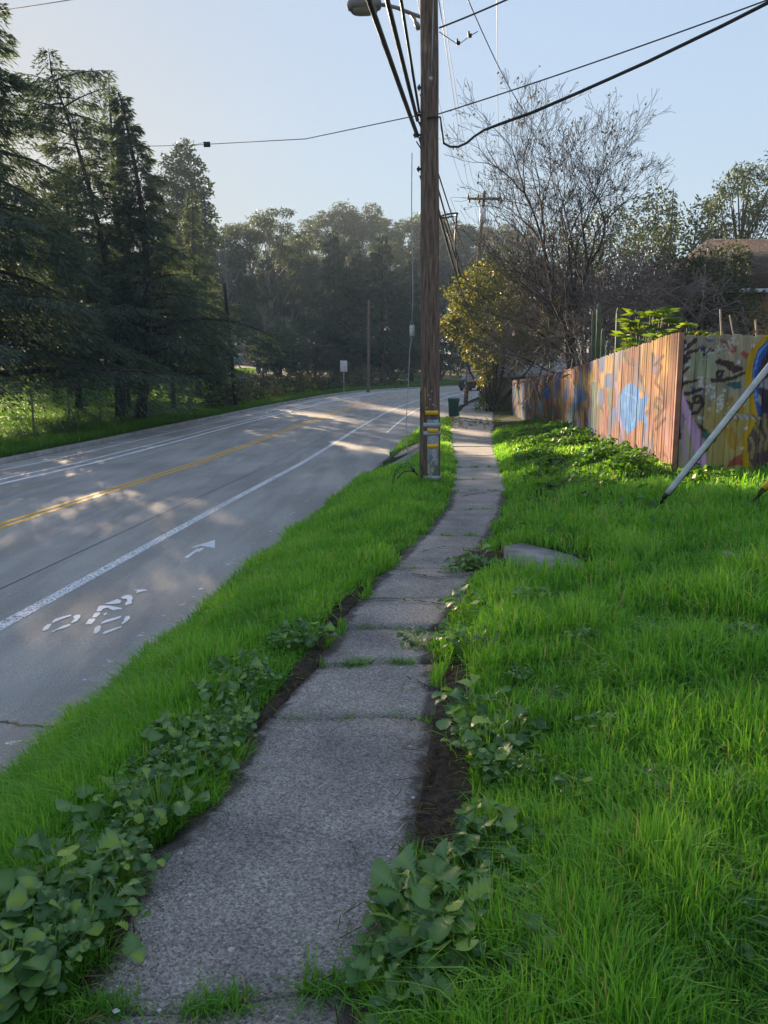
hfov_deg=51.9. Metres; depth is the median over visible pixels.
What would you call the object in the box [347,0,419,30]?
street lamp
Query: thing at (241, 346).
thicket
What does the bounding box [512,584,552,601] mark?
leafy weed
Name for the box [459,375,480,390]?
parked car
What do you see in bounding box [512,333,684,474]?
board fence
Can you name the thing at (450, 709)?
leafy weed
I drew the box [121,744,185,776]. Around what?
leafy weed
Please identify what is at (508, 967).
leafy weed
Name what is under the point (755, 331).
dry shrub
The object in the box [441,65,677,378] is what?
bare tree
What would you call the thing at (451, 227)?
eucalyptus tree
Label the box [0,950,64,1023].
leafy weed
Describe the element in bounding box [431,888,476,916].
leafy weed
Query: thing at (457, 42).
messenger wire
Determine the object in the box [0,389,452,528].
road centre line
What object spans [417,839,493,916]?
leafy weed
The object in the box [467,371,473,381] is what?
parking sign
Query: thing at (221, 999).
crack grass
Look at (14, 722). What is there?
road crack
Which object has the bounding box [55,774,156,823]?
leafy weed
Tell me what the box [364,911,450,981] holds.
leafy weed
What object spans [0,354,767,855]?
ground
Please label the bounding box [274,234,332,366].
eucalyptus tree
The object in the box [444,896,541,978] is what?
leafy weed
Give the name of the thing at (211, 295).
cedar tree
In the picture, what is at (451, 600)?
leafy weed
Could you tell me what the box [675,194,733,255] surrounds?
evergreen tree
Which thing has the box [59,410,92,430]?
bush
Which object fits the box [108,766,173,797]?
leafy weed
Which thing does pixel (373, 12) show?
overhead cable
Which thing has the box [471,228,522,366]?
eucalyptus tree
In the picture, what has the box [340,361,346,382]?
road sign
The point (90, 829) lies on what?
leafy weed
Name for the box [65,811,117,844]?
leafy weed
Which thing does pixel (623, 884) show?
leafy weed
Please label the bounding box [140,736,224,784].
leafy weed
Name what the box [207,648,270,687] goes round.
leafy weed
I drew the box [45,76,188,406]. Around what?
cedar tree
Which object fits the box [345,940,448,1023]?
leafy weed
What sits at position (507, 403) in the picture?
shed
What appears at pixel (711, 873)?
leafy weed
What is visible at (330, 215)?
eucalyptus tree
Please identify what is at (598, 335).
columnar cactus
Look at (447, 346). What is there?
oak tree
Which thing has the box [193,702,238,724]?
leafy weed
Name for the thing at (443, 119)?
power line
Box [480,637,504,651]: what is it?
leafy weed
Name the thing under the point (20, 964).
leafy weed
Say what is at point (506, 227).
eucalyptus tree
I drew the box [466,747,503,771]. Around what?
leafy weed
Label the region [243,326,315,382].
oak tree
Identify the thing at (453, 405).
wheelie bin
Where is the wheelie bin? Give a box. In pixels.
[448,397,459,416]
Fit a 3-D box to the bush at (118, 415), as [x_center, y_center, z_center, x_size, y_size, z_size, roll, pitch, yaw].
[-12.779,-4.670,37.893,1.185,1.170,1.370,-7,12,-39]
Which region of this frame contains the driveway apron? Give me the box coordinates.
[373,443,419,469]
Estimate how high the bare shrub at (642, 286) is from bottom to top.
9.489 m
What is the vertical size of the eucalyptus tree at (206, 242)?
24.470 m
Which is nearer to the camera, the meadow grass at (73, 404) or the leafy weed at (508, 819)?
the leafy weed at (508, 819)
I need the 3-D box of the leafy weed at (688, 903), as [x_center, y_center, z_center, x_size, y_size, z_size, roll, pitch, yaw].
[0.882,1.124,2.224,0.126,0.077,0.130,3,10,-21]
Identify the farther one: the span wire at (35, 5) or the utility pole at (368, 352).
the utility pole at (368, 352)
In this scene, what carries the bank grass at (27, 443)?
on the ground at (506, 416)
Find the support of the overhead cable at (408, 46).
attached to the utility pole at (430, 423)
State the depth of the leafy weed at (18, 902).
2.44 m
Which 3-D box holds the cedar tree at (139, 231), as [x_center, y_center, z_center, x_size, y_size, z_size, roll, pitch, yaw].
[-11.788,-12.713,40.280,11.160,15.959,11.984,-7,11,-37]
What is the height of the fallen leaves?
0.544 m
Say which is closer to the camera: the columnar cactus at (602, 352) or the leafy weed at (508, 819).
the leafy weed at (508, 819)
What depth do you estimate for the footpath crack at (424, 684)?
4.51 m
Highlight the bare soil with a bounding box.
[72,551,504,998]
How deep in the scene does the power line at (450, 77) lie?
19.02 m
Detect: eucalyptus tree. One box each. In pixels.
[13,149,91,341]
[176,223,224,279]
[203,222,259,358]
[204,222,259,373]
[218,217,302,372]
[223,206,316,374]
[233,291,284,376]
[245,285,276,370]
[248,255,290,362]
[258,233,321,359]
[271,217,345,369]
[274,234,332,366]
[300,208,369,369]
[318,199,375,299]
[329,202,408,329]
[346,216,406,341]
[365,217,419,332]
[390,212,420,367]
[393,216,467,323]
[406,214,474,309]
[410,224,489,369]
[439,223,492,368]
[446,223,499,369]
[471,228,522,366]
[483,222,531,302]
[504,228,561,351]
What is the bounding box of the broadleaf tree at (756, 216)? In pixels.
[695,151,767,240]
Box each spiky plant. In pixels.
[643,333,684,339]
[665,321,708,335]
[696,332,723,376]
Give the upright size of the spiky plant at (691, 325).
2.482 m
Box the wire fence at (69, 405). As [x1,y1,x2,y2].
[0,371,262,438]
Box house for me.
[629,239,767,408]
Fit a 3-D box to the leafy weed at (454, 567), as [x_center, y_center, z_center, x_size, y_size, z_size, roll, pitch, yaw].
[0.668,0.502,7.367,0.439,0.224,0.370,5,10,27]
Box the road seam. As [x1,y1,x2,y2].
[0,408,382,588]
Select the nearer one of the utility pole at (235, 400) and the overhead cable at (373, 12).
the overhead cable at (373, 12)
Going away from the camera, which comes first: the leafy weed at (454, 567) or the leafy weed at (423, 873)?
the leafy weed at (423, 873)
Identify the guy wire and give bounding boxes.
[654,363,767,508]
[748,479,767,507]
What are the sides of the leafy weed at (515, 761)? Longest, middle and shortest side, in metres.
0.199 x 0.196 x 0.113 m
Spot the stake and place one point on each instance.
(720, 321)
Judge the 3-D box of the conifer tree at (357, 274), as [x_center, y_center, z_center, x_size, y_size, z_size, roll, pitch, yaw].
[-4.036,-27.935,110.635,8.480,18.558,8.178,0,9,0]
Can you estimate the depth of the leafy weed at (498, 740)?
3.45 m
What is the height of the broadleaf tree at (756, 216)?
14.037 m
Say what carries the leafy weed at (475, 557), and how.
on the ground at (506, 416)
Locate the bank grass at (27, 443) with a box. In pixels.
[0,375,458,457]
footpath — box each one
[56,491,508,1023]
[450,399,505,490]
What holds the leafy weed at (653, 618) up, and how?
on the lawn grass at (677, 706)
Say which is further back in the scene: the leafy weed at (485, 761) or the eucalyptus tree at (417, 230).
the eucalyptus tree at (417, 230)
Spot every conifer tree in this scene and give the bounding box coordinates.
[309,228,354,380]
[310,266,379,383]
[338,234,419,382]
[344,245,378,369]
[385,257,420,381]
[659,188,678,268]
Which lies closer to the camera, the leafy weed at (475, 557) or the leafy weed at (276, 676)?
the leafy weed at (276, 676)
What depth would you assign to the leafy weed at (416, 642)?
5.25 m
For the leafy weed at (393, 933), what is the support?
on the lawn grass at (677, 706)
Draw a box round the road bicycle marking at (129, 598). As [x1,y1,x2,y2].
[42,589,146,633]
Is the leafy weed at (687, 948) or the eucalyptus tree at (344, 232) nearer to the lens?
the leafy weed at (687, 948)
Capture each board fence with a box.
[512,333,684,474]
[671,332,767,477]
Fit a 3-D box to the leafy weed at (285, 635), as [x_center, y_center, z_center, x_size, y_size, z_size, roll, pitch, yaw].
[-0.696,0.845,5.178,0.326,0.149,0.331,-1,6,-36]
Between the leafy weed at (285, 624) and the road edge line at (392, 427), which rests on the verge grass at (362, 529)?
the leafy weed at (285, 624)
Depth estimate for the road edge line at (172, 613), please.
8.99 m
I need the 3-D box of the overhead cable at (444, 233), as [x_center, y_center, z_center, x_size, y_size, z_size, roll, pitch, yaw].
[3.693,-9.920,35.409,0.060,1.274,45.560,1,9,8]
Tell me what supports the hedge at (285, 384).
on the ground at (506, 416)
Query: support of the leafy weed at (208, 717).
on the ground at (506, 416)
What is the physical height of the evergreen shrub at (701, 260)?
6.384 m
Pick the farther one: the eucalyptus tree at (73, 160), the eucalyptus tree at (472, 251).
the eucalyptus tree at (472, 251)
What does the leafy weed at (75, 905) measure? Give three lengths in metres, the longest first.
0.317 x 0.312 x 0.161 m
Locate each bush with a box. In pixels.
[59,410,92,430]
[105,405,134,421]
[471,389,489,411]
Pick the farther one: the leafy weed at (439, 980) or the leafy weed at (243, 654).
the leafy weed at (243, 654)
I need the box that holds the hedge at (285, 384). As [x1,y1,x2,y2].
[197,363,412,406]
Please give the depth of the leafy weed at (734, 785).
2.81 m
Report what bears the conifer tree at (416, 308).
on the ground at (506, 416)
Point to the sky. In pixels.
(212, 71)
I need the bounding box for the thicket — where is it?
[218,330,262,363]
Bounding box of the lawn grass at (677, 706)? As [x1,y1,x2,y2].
[311,422,767,1023]
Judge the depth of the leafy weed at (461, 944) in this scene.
2.15 m
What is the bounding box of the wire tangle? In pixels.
[392,463,421,483]
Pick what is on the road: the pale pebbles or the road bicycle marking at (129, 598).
the road bicycle marking at (129, 598)
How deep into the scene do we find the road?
14.28 m
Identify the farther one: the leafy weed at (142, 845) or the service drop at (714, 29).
the service drop at (714, 29)
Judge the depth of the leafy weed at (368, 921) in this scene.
2.39 m
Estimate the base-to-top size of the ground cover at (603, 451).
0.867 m
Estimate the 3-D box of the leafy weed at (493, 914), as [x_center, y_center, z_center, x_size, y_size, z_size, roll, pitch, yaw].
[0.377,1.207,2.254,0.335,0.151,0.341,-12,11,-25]
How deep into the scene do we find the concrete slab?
7.36 m
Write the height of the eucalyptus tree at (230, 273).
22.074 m
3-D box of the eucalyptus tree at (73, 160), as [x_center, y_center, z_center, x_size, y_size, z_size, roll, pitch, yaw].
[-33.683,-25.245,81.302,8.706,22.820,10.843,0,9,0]
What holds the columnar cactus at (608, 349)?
on the ground at (506, 416)
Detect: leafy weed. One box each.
[0,867,88,948]
[0,891,57,931]
[0,927,56,1022]
[0,928,22,972]
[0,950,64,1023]
[6,921,93,997]
[12,821,135,899]
[20,877,112,949]
[25,853,79,910]
[25,857,150,963]
[42,912,104,960]
[43,861,119,910]
[52,827,104,861]
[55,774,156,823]
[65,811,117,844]
[72,828,132,857]
[82,833,170,895]
[103,804,163,847]
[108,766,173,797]
[109,761,209,838]
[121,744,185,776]
[131,712,208,755]
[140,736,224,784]
[167,723,244,765]
[171,707,226,738]
[182,742,239,774]
[187,664,258,708]
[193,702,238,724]
[199,707,257,741]
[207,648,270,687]
[220,691,261,721]
[227,646,275,667]
[241,665,282,690]
[256,629,303,652]
[281,619,316,637]
[290,614,340,646]
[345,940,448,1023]
[351,923,400,979]
[362,868,437,931]
[364,843,492,974]
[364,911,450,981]
[382,911,479,999]
[384,936,466,1023]
[392,882,480,918]
[394,856,460,916]
[397,625,437,648]
[397,857,429,894]
[406,907,506,983]
[408,836,502,883]
[415,951,508,1020]
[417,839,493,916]
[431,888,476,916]
[432,673,493,723]
[436,584,489,617]
[436,618,469,642]
[436,678,518,732]
[439,557,476,572]
[440,714,533,768]
[441,622,499,653]
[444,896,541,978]
[446,812,513,866]
[450,714,504,747]
[452,543,498,568]
[453,807,539,870]
[454,795,534,843]
[458,858,529,890]
[460,867,541,924]
[460,941,536,1005]
[464,704,549,778]
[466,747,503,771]
[471,707,516,733]
[473,749,524,790]
[477,888,554,961]
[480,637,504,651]
[500,664,533,682]
[502,749,549,777]
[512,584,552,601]
[519,813,572,848]
[520,913,594,978]
[523,882,565,913]
[531,684,569,710]
[544,847,602,882]
[550,768,605,804]
[555,624,598,642]
[574,710,628,733]
[590,853,671,905]
[593,661,622,678]
[630,762,688,793]
[631,616,662,631]
[644,941,719,990]
[674,865,730,902]
[675,894,718,916]
[680,631,715,652]
[688,913,767,971]
[707,768,761,793]
[717,872,767,934]
[723,620,763,641]
[727,858,767,894]
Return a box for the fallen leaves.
[441,415,500,430]
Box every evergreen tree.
[469,242,598,377]
[545,197,647,364]
[621,183,688,277]
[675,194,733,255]
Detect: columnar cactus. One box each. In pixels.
[591,309,595,360]
[595,304,600,359]
[600,328,604,357]
[606,343,609,354]
[615,307,620,351]
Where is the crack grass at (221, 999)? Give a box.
[43,433,497,1023]
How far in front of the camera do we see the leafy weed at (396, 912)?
2.37 m
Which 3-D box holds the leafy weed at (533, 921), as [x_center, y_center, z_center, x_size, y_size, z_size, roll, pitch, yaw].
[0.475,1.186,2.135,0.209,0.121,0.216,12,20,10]
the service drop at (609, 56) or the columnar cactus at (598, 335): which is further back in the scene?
the columnar cactus at (598, 335)
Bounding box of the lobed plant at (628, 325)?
[610,306,684,350]
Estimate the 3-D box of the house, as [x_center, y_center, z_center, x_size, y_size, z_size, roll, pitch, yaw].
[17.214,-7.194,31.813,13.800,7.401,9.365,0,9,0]
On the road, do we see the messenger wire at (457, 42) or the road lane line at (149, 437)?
the road lane line at (149, 437)
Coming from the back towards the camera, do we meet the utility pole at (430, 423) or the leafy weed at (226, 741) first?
the utility pole at (430, 423)
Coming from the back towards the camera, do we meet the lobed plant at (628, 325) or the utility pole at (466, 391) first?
the utility pole at (466, 391)
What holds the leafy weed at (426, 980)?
on the lawn grass at (677, 706)
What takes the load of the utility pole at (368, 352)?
on the ground at (506, 416)
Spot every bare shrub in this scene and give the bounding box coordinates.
[460,150,762,393]
[465,258,683,400]
[500,256,767,409]
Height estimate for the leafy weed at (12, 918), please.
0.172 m
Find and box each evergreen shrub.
[533,218,684,363]
[602,237,767,338]
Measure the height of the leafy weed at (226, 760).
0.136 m
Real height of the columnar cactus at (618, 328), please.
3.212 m
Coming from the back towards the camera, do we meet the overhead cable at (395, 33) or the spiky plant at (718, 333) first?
the spiky plant at (718, 333)
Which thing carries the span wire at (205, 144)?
attached to the utility pole at (430, 423)
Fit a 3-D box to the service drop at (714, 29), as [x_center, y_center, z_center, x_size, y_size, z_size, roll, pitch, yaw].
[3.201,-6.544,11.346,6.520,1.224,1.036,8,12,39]
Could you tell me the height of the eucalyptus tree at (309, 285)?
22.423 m
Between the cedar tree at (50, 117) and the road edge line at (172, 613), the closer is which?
the road edge line at (172, 613)
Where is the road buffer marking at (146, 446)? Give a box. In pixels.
[5,391,389,481]
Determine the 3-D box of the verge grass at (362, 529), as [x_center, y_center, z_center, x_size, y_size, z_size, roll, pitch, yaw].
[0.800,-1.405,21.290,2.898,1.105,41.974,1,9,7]
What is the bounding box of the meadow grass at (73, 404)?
[0,368,255,436]
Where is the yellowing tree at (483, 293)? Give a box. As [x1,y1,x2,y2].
[439,256,581,410]
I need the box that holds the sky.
[0,0,767,353]
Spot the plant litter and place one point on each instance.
(419, 811)
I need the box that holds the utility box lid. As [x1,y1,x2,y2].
[722,549,743,559]
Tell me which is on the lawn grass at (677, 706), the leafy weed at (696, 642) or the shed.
the leafy weed at (696, 642)
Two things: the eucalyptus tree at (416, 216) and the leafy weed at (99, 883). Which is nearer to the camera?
the leafy weed at (99, 883)
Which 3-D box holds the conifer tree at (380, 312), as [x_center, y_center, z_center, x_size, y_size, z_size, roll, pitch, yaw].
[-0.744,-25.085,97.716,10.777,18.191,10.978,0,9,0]
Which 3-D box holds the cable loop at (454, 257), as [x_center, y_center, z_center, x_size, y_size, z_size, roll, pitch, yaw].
[1.967,-7.845,24.148,0.692,1.194,4.165,3,9,16]
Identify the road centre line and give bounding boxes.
[0,389,450,524]
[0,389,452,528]
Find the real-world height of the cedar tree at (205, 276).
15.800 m
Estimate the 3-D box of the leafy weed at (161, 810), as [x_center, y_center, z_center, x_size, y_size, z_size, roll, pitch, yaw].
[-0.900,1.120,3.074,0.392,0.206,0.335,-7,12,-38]
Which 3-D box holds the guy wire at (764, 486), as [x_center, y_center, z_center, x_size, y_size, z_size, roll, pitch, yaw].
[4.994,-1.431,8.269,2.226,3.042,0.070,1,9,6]
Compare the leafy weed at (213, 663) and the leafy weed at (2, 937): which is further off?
the leafy weed at (213, 663)
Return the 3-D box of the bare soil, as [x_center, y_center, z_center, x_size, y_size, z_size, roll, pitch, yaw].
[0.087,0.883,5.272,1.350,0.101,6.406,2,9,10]
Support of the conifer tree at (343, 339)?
on the ground at (506, 416)
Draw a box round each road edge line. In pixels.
[5,446,373,744]
[387,391,475,431]
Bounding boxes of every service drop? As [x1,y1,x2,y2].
[427,1,767,147]
[439,0,506,28]
[439,0,767,113]
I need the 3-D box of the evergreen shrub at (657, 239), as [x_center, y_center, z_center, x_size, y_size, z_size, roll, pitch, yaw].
[9.194,-8.128,33.715,6.446,8.436,4.012,4,10,26]
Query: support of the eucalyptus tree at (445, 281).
on the ground at (506, 416)
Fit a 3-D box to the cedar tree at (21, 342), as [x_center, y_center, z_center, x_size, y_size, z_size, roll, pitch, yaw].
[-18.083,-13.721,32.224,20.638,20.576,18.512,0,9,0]
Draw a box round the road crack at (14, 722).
[0,720,53,727]
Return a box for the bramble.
[151,385,249,403]
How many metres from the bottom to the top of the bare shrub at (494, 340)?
6.338 m
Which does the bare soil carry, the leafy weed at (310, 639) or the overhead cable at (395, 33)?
the leafy weed at (310, 639)
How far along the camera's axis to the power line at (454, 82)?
27.58 m
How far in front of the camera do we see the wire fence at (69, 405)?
34.66 m
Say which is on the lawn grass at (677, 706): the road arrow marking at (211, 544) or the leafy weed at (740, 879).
the leafy weed at (740, 879)
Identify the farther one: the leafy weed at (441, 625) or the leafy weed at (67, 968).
the leafy weed at (441, 625)
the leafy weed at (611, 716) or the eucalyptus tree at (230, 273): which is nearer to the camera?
the leafy weed at (611, 716)
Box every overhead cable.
[366,0,418,137]
[385,0,418,121]
[399,0,419,113]
[418,137,472,316]
[419,122,476,302]
[439,175,478,276]
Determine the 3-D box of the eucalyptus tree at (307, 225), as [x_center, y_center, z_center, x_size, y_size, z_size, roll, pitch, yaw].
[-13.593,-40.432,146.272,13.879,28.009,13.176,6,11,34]
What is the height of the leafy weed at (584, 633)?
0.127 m
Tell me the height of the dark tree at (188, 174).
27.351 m
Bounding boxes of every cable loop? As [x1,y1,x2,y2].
[441,212,458,273]
[444,221,470,283]
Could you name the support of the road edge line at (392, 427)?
on the road
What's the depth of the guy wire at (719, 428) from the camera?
8.83 m
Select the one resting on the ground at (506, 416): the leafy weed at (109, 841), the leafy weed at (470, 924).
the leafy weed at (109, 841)
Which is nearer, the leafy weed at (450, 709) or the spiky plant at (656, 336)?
the leafy weed at (450, 709)
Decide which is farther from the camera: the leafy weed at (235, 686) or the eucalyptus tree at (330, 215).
the eucalyptus tree at (330, 215)
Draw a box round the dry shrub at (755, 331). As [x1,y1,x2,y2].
[748,327,767,335]
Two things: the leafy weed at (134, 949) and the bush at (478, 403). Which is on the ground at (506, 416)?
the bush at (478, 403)
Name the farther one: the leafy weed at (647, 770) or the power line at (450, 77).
the power line at (450, 77)
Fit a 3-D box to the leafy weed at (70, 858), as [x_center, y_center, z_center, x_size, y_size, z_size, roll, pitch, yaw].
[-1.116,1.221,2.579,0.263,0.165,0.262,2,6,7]
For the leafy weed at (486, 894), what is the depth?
2.42 m
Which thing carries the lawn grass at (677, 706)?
on the ground at (506, 416)
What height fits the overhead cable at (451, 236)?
1.774 m
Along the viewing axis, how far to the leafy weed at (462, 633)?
4.77 m
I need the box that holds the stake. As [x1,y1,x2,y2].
[719,309,721,334]
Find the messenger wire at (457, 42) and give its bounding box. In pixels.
[439,31,477,44]
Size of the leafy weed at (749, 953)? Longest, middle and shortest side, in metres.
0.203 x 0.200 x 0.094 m
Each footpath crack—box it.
[366,597,441,603]
[406,676,435,690]
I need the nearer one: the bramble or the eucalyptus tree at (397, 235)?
the bramble
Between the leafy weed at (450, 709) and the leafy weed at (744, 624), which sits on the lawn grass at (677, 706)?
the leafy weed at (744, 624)
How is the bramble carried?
on the ground at (506, 416)
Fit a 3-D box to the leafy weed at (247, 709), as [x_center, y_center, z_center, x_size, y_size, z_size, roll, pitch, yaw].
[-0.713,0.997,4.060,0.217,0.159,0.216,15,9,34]
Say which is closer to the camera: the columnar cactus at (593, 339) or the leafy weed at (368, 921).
the leafy weed at (368, 921)
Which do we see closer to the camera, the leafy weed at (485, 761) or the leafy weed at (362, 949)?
the leafy weed at (362, 949)
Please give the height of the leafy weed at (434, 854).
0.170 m
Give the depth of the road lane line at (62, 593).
11.61 m
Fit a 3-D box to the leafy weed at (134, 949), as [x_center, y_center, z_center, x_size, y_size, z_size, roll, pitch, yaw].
[-0.896,1.235,2.403,0.336,0.200,0.397,-6,11,-34]
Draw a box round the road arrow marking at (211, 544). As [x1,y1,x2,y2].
[184,540,214,557]
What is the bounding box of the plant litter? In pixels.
[80,547,504,1023]
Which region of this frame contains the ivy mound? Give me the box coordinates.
[474,340,518,411]
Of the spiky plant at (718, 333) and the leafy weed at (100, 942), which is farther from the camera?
the spiky plant at (718, 333)
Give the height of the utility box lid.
0.190 m
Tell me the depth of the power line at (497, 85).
27.71 m
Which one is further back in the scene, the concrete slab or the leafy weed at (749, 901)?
the concrete slab
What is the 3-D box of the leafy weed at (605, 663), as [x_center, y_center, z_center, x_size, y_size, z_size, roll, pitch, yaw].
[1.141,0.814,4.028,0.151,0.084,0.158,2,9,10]
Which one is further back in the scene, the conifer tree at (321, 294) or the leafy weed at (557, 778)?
the conifer tree at (321, 294)
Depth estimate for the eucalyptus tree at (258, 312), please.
134.75 m
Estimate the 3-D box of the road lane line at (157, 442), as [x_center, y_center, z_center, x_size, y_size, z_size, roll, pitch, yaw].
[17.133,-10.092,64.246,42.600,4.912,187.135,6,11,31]
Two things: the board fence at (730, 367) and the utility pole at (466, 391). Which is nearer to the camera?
the board fence at (730, 367)
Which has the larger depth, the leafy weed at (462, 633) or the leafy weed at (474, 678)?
the leafy weed at (462, 633)
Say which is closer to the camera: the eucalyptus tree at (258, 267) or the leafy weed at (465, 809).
the leafy weed at (465, 809)
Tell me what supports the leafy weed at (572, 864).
on the lawn grass at (677, 706)
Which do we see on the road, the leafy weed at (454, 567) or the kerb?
the kerb
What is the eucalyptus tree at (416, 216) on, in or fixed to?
on the ground at (506, 416)
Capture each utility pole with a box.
[223,283,237,405]
[367,300,369,391]
[413,0,440,481]
[463,191,501,405]
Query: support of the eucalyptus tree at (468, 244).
on the ground at (506, 416)
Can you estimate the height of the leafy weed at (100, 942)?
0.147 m
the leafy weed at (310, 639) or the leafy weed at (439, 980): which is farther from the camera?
the leafy weed at (310, 639)
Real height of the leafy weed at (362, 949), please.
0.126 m
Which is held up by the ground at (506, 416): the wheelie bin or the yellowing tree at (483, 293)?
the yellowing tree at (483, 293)
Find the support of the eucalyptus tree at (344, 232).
on the ground at (506, 416)
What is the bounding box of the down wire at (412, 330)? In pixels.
[406,161,414,467]
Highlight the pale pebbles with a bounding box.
[112,508,493,1017]
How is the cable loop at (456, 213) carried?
hanging from the overhead cable at (451, 236)
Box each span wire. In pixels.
[0,0,68,10]
[15,116,414,148]
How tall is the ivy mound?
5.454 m
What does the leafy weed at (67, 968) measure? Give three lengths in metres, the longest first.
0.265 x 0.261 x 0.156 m
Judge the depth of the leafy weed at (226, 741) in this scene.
3.61 m
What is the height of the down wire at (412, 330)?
5.442 m
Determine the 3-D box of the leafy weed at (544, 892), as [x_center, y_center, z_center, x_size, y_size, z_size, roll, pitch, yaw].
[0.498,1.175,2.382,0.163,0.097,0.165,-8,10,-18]
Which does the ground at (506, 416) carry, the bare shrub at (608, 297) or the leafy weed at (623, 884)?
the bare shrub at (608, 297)
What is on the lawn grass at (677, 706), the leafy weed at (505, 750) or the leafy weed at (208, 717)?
the leafy weed at (505, 750)
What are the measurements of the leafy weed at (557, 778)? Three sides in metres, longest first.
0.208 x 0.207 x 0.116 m
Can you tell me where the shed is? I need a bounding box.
[479,357,576,409]
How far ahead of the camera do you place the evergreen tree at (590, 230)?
59.75 m
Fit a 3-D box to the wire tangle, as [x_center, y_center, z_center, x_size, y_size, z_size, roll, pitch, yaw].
[0.384,-0.474,13.526,0.201,0.731,0.705,8,12,43]
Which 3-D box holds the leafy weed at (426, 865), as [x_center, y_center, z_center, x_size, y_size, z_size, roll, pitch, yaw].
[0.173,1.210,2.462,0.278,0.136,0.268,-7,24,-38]
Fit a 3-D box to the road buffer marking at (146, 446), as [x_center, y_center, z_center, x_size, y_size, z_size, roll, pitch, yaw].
[-4.202,-6.846,50.735,9.848,2.617,96.771,2,9,14]
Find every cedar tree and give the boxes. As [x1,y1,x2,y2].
[0,3,203,419]
[4,167,157,408]
[8,48,176,416]
[27,89,297,419]
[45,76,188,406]
[121,236,249,408]
[154,189,258,396]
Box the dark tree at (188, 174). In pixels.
[145,137,226,288]
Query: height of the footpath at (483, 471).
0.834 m
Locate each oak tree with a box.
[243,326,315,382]
[395,319,476,380]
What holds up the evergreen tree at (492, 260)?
on the ground at (506, 416)
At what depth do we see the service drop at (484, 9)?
12.14 m
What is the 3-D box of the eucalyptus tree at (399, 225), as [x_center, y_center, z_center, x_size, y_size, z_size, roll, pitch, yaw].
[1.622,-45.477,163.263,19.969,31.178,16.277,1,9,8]
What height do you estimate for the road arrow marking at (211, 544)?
0.016 m
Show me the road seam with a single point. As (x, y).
(147, 520)
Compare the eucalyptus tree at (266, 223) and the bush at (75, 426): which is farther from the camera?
the eucalyptus tree at (266, 223)
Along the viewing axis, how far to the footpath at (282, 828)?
3.09 m
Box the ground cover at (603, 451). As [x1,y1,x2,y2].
[501,415,767,538]
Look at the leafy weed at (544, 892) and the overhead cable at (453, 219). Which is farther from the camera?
the overhead cable at (453, 219)
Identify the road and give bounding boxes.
[0,386,478,773]
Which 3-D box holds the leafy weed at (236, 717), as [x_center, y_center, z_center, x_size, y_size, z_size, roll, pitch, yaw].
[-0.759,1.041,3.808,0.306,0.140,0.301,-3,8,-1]
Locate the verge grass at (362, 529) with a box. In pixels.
[0,415,458,1023]
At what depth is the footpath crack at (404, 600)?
6.32 m
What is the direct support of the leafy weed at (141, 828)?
on the verge grass at (362, 529)
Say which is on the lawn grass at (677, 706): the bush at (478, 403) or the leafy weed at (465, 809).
the leafy weed at (465, 809)
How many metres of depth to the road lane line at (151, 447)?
27.54 m
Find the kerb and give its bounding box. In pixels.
[0,385,458,463]
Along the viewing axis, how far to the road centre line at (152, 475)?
19.95 m
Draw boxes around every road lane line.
[0,387,452,479]
[0,387,456,484]
[0,391,457,629]
[2,390,390,469]
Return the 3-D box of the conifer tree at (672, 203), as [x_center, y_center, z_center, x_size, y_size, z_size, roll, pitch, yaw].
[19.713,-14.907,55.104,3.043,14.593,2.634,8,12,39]
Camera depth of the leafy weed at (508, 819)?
2.69 m
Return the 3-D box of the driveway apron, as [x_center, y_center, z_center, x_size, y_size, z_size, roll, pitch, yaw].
[0.379,-1.274,21.736,1.613,0.806,10.769,0,9,1]
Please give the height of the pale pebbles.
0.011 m
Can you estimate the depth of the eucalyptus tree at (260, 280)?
123.28 m
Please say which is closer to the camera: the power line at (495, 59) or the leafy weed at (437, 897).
the leafy weed at (437, 897)
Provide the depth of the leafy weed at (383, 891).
2.34 m
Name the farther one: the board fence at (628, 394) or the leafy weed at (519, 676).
the board fence at (628, 394)
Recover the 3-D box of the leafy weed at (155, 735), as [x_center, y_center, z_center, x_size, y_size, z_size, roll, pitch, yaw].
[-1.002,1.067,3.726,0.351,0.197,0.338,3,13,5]
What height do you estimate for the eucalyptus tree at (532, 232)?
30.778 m
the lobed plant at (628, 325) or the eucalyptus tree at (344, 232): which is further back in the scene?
the eucalyptus tree at (344, 232)
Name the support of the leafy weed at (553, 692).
on the lawn grass at (677, 706)
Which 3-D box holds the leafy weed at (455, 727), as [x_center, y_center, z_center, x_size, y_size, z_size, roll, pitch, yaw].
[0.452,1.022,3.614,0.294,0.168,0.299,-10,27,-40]
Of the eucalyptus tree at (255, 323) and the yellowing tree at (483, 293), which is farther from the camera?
the eucalyptus tree at (255, 323)
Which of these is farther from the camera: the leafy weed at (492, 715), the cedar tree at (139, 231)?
the cedar tree at (139, 231)
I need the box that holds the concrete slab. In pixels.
[504,543,583,571]
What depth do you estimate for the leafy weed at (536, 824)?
2.72 m
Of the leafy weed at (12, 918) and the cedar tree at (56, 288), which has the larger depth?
the cedar tree at (56, 288)
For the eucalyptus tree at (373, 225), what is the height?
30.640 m
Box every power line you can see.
[417,0,467,192]
[438,0,471,200]
[442,0,475,187]
[468,0,536,126]
[496,0,499,180]
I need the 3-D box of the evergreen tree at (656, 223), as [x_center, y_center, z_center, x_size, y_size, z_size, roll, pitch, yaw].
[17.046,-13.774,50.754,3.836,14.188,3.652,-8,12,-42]
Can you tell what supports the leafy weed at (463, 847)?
on the lawn grass at (677, 706)

